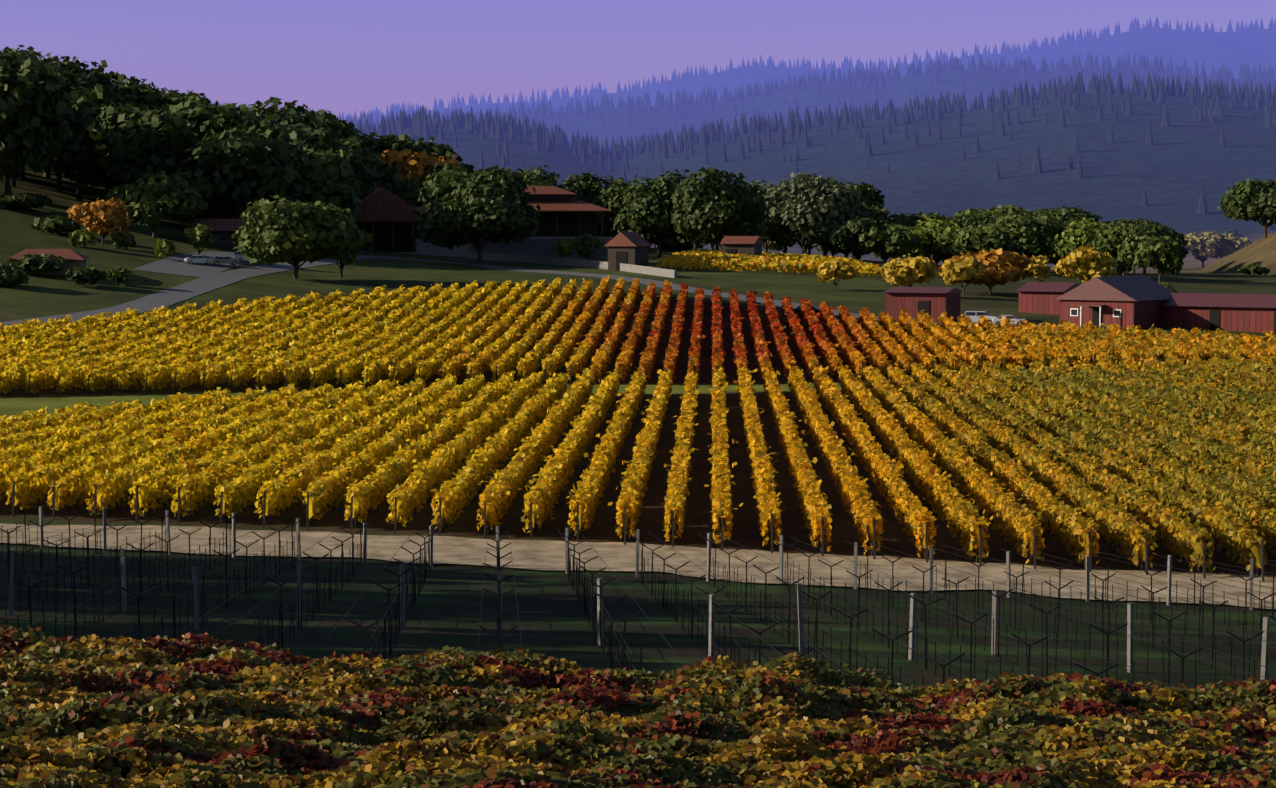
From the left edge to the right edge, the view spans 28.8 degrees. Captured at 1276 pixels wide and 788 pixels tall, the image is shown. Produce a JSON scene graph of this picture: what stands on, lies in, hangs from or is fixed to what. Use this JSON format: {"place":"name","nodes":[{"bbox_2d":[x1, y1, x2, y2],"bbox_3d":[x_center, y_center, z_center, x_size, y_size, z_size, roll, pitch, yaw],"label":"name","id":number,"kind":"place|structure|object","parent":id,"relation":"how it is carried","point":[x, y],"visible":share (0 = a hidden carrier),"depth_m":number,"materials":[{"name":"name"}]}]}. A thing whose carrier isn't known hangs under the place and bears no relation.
{"place":"outdoors","nodes":[
{"label":"outdoors","id":0,"kind":"place"},
{"bbox_2d":[203,231,242,249],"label":"house","id":1,"kind":"structure","parent":0,"point":[228,241],"depth_m":427.25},
{"bbox_2d":[192,219,259,230],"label":"roof","id":2,"kind":"structure","parent":1,"relation":"on","point":[224,224],"depth_m":429.23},
{"bbox_2d":[0,255,1037,327],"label":"paved road","id":3,"kind":"structure","parent":0,"point":[180,292],"depth_m":369.60,"materials":[{"name":"grey asphalt"}]},
{"bbox_2d":[963,311,996,321],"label":"car","id":4,"kind":"object","parent":3,"relation":"on","point":[974,318],"depth_m":329.91,"materials":[{"name":"white metal"}]},
{"bbox_2d":[992,315,1025,323],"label":"car","id":5,"kind":"object","parent":3,"relation":"on","point":[994,320],"depth_m":327.91,"materials":[{"name":"white metal"}]},
{"bbox_2d":[0,28,1275,708],"bbox_3d":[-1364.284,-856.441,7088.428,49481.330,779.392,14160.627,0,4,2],"label":"terrain","id":6,"kind":"structure","parent":0,"point":[1178,164],"depth_m":220.00,"materials":[{"name":"green plant"}]},
{"bbox_2d":[17,260,85,275],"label":"house wall","id":7,"kind":"structure","parent":6,"relation":"on","point":[71,263],"depth_m":355.86,"materials":[{"name":"beige paint"}]},
{"bbox_2d":[5,249,90,259],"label":"roof","id":8,"kind":"structure","parent":7,"relation":"on","point":[68,254],"depth_m":357.88,"materials":[{"name":"tile"}]},
{"bbox_2d":[134,251,284,277],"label":"parking area","id":9,"kind":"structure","parent":6,"relation":"on","point":[176,265],"depth_m":387.35,"materials":[{"name":"asphalt"}]},
{"bbox_2d":[184,255,212,262],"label":"car","id":10,"kind":"object","parent":9,"relation":"on","point":[198,260],"depth_m":391.46,"materials":[{"name":"white metal"}]},
{"bbox_2d":[212,256,238,263],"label":"car","id":11,"kind":"object","parent":9,"relation":"on","point":[225,261],"depth_m":395.10,"materials":[{"name":"grey metal"}]},
{"bbox_2d":[234,251,260,259],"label":"car","id":12,"kind":"object","parent":9,"relation":"on","point":[237,256],"depth_m":405.35,"materials":[{"name":"grey metal"}]},
{"bbox_2d":[349,194,612,258],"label":"building wall","id":13,"kind":"structure","parent":6,"relation":"on","point":[383,236],"depth_m":481.13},
{"bbox_2d":[352,189,415,221],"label":"barn gable wall","id":14,"kind":"structure","parent":13,"relation":"attached to","point":[382,205],"depth_m":472.49,"materials":[{"name":"brown wood"}]},
{"bbox_2d":[353,186,611,211],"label":"roof","id":15,"kind":"structure","parent":13,"relation":"attached to","point":[574,205],"depth_m":478.91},
{"bbox_2d":[372,212,602,251],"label":"support posts","id":16,"kind":"object","parent":6,"relation":"on","point":[512,236],"visible":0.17,"depth_m":479.00,"materials":[{"name":"brown wood"}]},
{"bbox_2d":[466,251,676,277],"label":"retaining wall","id":17,"kind":"structure","parent":6,"relation":"on","point":[663,272],"depth_m":444.41,"materials":[{"name":"stone"}]},
{"bbox_2d":[608,246,648,270],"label":"shed","id":18,"kind":"structure","parent":6,"relation":"on","point":[637,255],"depth_m":429.06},
{"bbox_2d":[605,232,651,245],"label":"roof","id":19,"kind":"structure","parent":18,"relation":"on","point":[628,239],"depth_m":428.59,"materials":[{"name":"red tile"}]},
{"bbox_2d":[2,349,1270,581],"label":"trunks","id":20,"kind":"object","parent":6,"relation":"on","point":[820,543],"visible":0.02,"depth_m":130.16,"materials":[{"name":"brown wood"}]},
{"bbox_2d":[0,275,1275,573],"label":"vine","id":21,"kind":"object","parent":6,"relation":"on","point":[952,437],"depth_m":181.94,"materials":[{"name":"yellow plant"}]},
{"bbox_2d":[0,505,1275,704],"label":"steel trellis","id":22,"kind":"object","parent":6,"relation":"on","point":[426,557],"visible":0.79,"depth_m":80.64,"materials":[{"name":"grey metal"}]},
{"bbox_2d":[9,506,1268,679],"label":"trellis posts","id":23,"kind":"object","parent":6,"relation":"on","point":[1130,611],"visible":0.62,"depth_m":79.34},
{"bbox_2d":[721,244,761,255],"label":"house wall","id":24,"kind":"structure","parent":6,"relation":"on","point":[751,249],"depth_m":468.79,"materials":[{"name":"beige stone"}]},
{"bbox_2d":[720,236,763,243],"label":"roof","id":25,"kind":"structure","parent":24,"relation":"on","point":[741,240],"depth_m":469.75,"materials":[{"name":"red tile"}]},
{"bbox_2d":[209,16,1275,228],"bbox_3d":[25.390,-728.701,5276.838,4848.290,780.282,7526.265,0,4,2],"label":"ridge conifers","id":26,"kind":"object","parent":6,"relation":"on","point":[496,125],"visible":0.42,"depth_m":2554.13,"materials":[{"name":"blue plant"}]},
{"bbox_2d":[656,249,885,276],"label":"vines","id":27,"kind":"object","parent":6,"relation":"on","point":[804,263],"visible":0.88,"depth_m":438.38,"materials":[{"name":"yellow plant"}]},
{"bbox_2d":[794,305,819,313],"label":"car","id":28,"kind":"object","parent":6,"relation":"on","point":[799,309],"depth_m":339.55,"materials":[{"name":"grey metal"}]},
{"bbox_2d":[1019,291,1066,314],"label":"red barn","id":29,"kind":"structure","parent":6,"relation":"on","point":[1038,302],"depth_m":355.37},
{"bbox_2d":[1016,282,1079,291],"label":"roof","id":30,"kind":"structure","parent":29,"relation":"on","point":[1049,286],"depth_m":356.38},
{"bbox_2d":[1160,306,1275,332],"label":"long barn","id":31,"kind":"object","parent":6,"relation":"on","point":[1250,319],"depth_m":329.97,"materials":[{"name":"red wood"}]},
{"bbox_2d":[1158,293,1275,307],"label":"roof","id":32,"kind":"structure","parent":31,"relation":"on","point":[1226,300],"depth_m":331.66,"materials":[{"name":"red metal"}]},
{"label":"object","id":33,"kind":"object","parent":6,"relation":"on","visible":0},
{"bbox_2d":[0,623,1275,787],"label":"leaves","id":34,"kind":"object","parent":33,"relation":"on","point":[186,710],"visible":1,"depth_m":41.48,"materials":[{"name":"multicoloured plant"}]},
{"bbox_2d":[0,45,1275,294],"bbox_3d":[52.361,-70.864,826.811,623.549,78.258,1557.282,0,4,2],"label":"tree","id":35,"kind":"object","parent":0,"point":[176,153],"depth_m":466.18,"materials":[{"name":"green plant"}]},
{"bbox_2d":[0,523,1275,608],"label":"dirt road","id":36,"kind":"structure","parent":0,"point":[550,555],"depth_m":116.81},
{"bbox_2d":[0,0,1275,119],"label":"sky","id":37,"kind":"structure","parent":0,"point":[347,57],"materials":[{"name":"purple"}]},
{"bbox_2d":[886,292,960,321],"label":"wall","id":38,"kind":"structure","parent":0,"point":[940,303],"depth_m":334.52,"materials":[{"name":"red wood"}]},
{"bbox_2d":[883,287,962,292],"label":"roof","id":39,"kind":"structure","parent":38,"relation":"on","point":[921,289],"depth_m":335.65,"materials":[{"name":"red metal"}]},
{"bbox_2d":[1060,299,1164,328],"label":"barn","id":40,"kind":"structure","parent":0,"point":[1144,314],"depth_m":330.21,"materials":[{"name":"red wood"}]},
{"bbox_2d":[1054,275,1174,306],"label":"roof","id":41,"kind":"structure","parent":40,"relation":"on","point":[1130,288],"depth_m":330.88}
]}

